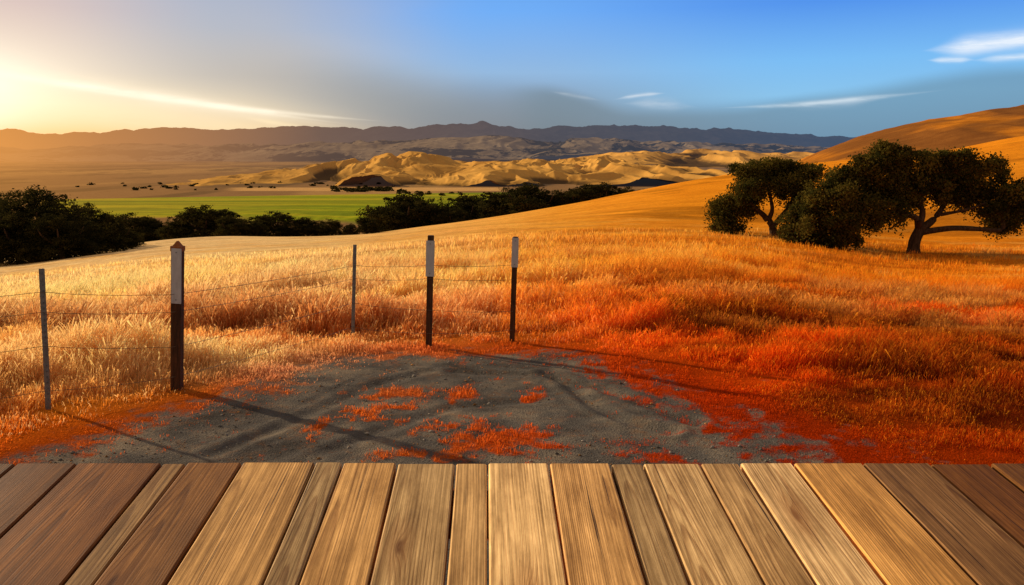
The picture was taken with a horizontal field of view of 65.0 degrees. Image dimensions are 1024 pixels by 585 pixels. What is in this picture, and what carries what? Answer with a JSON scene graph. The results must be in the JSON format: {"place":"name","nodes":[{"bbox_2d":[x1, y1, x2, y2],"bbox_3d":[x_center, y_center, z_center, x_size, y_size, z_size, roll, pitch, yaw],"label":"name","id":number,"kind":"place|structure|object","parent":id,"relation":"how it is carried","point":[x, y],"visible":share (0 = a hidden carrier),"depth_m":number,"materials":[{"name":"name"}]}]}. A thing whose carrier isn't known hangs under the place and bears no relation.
{"place":"outdoors","nodes":[
{"label":"outdoors","id":0,"kind":"place"},
{"bbox_2d":[0,135,829,161],"bbox_3d":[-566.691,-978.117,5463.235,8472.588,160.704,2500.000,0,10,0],"label":"hills","id":1,"kind":"structure","parent":0,"point":[497,147],"depth_m":4743.57,"materials":[{"name":"brown soil"}]},
{"bbox_2d":[0,121,855,148],"bbox_3d":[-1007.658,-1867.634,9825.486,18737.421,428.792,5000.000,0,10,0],"label":"mountain range","id":2,"kind":"structure","parent":0,"point":[279,135],"depth_m":8755.87,"materials":[{"name":"stone"}]},
{"bbox_2d":[19,352,863,478],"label":"gravel","id":3,"kind":"structure","parent":0,"point":[367,433],"depth_m":7.06,"materials":[{"name":"stone"}]},
{"bbox_2d":[165,151,728,186],"bbox_3d":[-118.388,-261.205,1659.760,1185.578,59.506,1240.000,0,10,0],"label":"hills","id":4,"kind":"structure","parent":0,"point":[415,168],"depth_m":1259.04,"materials":[{"name":"beige soil"}]},
{"bbox_2d":[0,105,1023,584],"bbox_3d":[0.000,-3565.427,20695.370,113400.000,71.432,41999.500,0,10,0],"label":"ground","id":5,"kind":"structure","parent":0,"point":[286,417],"depth_m":8.50,"materials":[{"name":"orange plant"}]},
{"bbox_2d":[0,193,34,262],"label":"oak tree","id":6,"kind":"object","parent":5,"relation":"on","point":[1,195],"visible":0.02,"depth_m":95.23,"materials":[{"name":"green plant"}]},
{"bbox_2d":[0,210,56,265],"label":"oak tree","id":7,"kind":"object","parent":5,"relation":"on","point":[5,249],"visible":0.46,"depth_m":84.31,"materials":[{"name":"green plant"}]},
{"bbox_2d":[0,184,119,262],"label":"oak tree","id":8,"kind":"object","parent":5,"relation":"on","point":[37,205],"visible":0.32,"depth_m":88.74,"materials":[{"name":"green plant"}]},
{"bbox_2d":[73,202,133,253],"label":"oak tree","id":9,"kind":"object","parent":5,"relation":"on","point":[114,241],"visible":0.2,"depth_m":98.03,"materials":[{"name":"green plant"}]},
{"bbox_2d":[106,227,142,250],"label":"oak tree","id":10,"kind":"object","parent":5,"relation":"on","point":[127,233],"visible":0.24,"depth_m":106.21,"materials":[{"name":"green plant"}]},
{"bbox_2d":[113,211,160,232],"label":"oak tree","id":11,"kind":"object","parent":5,"relation":"on","point":[134,223],"visible":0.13,"depth_m":156.02,"materials":[{"name":"green plant"}]},
{"bbox_2d":[131,231,147,246],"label":"oak tree","id":12,"kind":"object","parent":5,"relation":"on","point":[141,242],"visible":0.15,"depth_m":112.81,"materials":[{"name":"green plant"}]},
{"bbox_2d":[130,216,170,241],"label":"oak tree","id":13,"kind":"object","parent":5,"relation":"on","point":[150,229],"visible":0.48,"depth_m":154.31,"materials":[{"name":"green plant"}]},
{"bbox_2d":[154,217,194,239],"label":"oak tree","id":14,"kind":"object","parent":5,"relation":"on","point":[171,226],"visible":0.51,"depth_m":148.06,"materials":[{"name":"green plant"}]},
{"bbox_2d":[163,203,242,238],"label":"oak tree","id":15,"kind":"object","parent":5,"relation":"on","point":[204,224],"visible":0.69,"depth_m":148.28,"materials":[{"name":"green plant"}]},
{"bbox_2d":[210,215,251,236],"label":"oak tree","id":16,"kind":"object","parent":5,"relation":"on","point":[228,227],"visible":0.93,"depth_m":141.19,"materials":[{"name":"green plant"}]},
{"bbox_2d":[245,221,269,236],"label":"oak tree","id":17,"kind":"object","parent":5,"relation":"on","point":[256,230],"visible":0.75,"depth_m":146.13,"materials":[{"name":"green plant"}]},
{"bbox_2d":[0,235,518,409],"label":"wire fence","id":18,"kind":"object","parent":5,"relation":"on","point":[177,249],"visible":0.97,"depth_m":8.19,"materials":[{"name":"metal"}]},
{"bbox_2d":[247,210,303,236],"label":"oak tree","id":19,"kind":"object","parent":5,"relation":"on","point":[285,225],"visible":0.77,"depth_m":152.01,"materials":[{"name":"green plant"}]},
{"bbox_2d":[75,181,491,195],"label":"woodland","id":20,"kind":"object","parent":5,"relation":"on","point":[367,188],"visible":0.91,"depth_m":944.62,"materials":[{"name":"green plant"}]},
{"bbox_2d":[287,217,325,236],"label":"oak tree","id":21,"kind":"object","parent":5,"relation":"on","point":[304,230],"visible":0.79,"depth_m":153.19,"materials":[{"name":"green plant"}]},
{"bbox_2d":[316,218,343,235],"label":"oak tree","id":22,"kind":"object","parent":5,"relation":"on","point":[330,228],"visible":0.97,"depth_m":151.00,"materials":[{"name":"green plant"}]},
{"bbox_2d":[341,223,358,234],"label":"oak tree","id":23,"kind":"object","parent":5,"relation":"on","point":[347,229],"visible":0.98,"depth_m":141.72,"materials":[{"name":"green plant"}]},
{"bbox_2d":[354,216,380,233],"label":"oak tree","id":24,"kind":"object","parent":5,"relation":"on","point":[369,226],"visible":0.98,"depth_m":144.63,"materials":[{"name":"green plant"}]},
{"bbox_2d":[354,191,437,232],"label":"oak tree","id":25,"kind":"object","parent":5,"relation":"on","point":[392,219],"visible":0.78,"depth_m":199.86,"materials":[{"name":"green plant"}]},
{"bbox_2d":[406,196,445,227],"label":"oak tree","id":26,"kind":"object","parent":5,"relation":"on","point":[439,204],"visible":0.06,"depth_m":209.72,"materials":[{"name":"green plant"}]},
{"bbox_2d":[429,203,462,224],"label":"oak tree","id":27,"kind":"object","parent":5,"relation":"on","point":[444,209],"visible":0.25,"depth_m":201.62,"materials":[{"name":"green plant"}]},
{"bbox_2d":[433,208,472,224],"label":"oak tree","id":28,"kind":"object","parent":5,"relation":"on","point":[453,216],"visible":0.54,"depth_m":196.85,"materials":[{"name":"green plant"}]},
{"bbox_2d":[434,193,489,220],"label":"oak tree","id":29,"kind":"object","parent":5,"relation":"on","point":[467,203],"visible":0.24,"depth_m":211.70,"materials":[{"name":"green plant"}]},
{"bbox_2d":[473,186,525,218],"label":"oak tree","id":30,"kind":"object","parent":5,"relation":"on","point":[492,202],"visible":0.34,"depth_m":201.50,"materials":[{"name":"green plant"}]},
{"bbox_2d":[0,462,1023,584],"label":"wooden deck","id":31,"kind":"structure","parent":5,"relation":"on","point":[327,523],"depth_m":2.33,"materials":[{"name":"brown wood"}]},
{"bbox_2d":[0,241,1023,486],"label":"grass","id":32,"kind":"structure","parent":5,"relation":"on","point":[858,319],"depth_m":11.53,"materials":[{"name":"orange plant"}]},
{"bbox_2d":[0,225,1023,288],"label":"grass","id":33,"kind":"structure","parent":5,"relation":"on","point":[315,252],"depth_m":42.80,"materials":[{"name":"orange plant"}]},
{"bbox_2d":[493,182,565,215],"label":"oak tree","id":34,"kind":"object","parent":5,"relation":"on","point":[532,197],"visible":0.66,"depth_m":196.81,"materials":[{"name":"green plant"}]},
{"bbox_2d":[553,194,583,206],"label":"oak tree","id":35,"kind":"object","parent":5,"relation":"on","point":[562,202],"visible":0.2,"depth_m":195.65,"materials":[{"name":"green plant"}]},
{"bbox_2d":[549,185,600,205],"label":"oak tree","id":36,"kind":"object","parent":5,"relation":"on","point":[581,193],"visible":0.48,"depth_m":194.78,"materials":[{"name":"green plant"}]},
{"bbox_2d":[580,182,634,197],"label":"oak tree","id":37,"kind":"object","parent":5,"relation":"on","point":[605,191],"visible":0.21,"depth_m":202.41,"materials":[{"name":"green plant"}]},
{"bbox_2d":[613,186,633,193],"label":"oak tree","id":38,"kind":"object","parent":5,"relation":"on","point":[625,189],"visible":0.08,"depth_m":215.44,"materials":[{"name":"green plant"}]},
{"bbox_2d":[702,154,829,236],"bbox_3d":[17.550,-6.362,55.825,8.014,6.495,4.964,0,10,0],"label":"oak tree","id":39,"kind":"object","parent":5,"relation":"on","point":[757,181],"visible":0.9,"depth_m":55.24,"materials":[{"name":"green plant"}]},
{"bbox_2d":[773,139,1023,253],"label":"oak tree","id":40,"kind":"object","parent":5,"relation":"on","point":[900,180],"visible":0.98,"depth_m":48.70,"materials":[{"name":"green plant"}]},
{"bbox_2d":[0,0,1023,136],"label":"sky","id":41,"kind":"structure","parent":0,"point":[820,68],"materials":[{"name":"blue"}]},
{"bbox_2d":[577,149,813,166],"bbox_3d":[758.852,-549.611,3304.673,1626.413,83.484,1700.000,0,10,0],"label":"hills","id":42,"kind":"structure","parent":0,"point":[701,158],"depth_m":2807.48,"materials":[{"name":"beige soil"}]}
]}

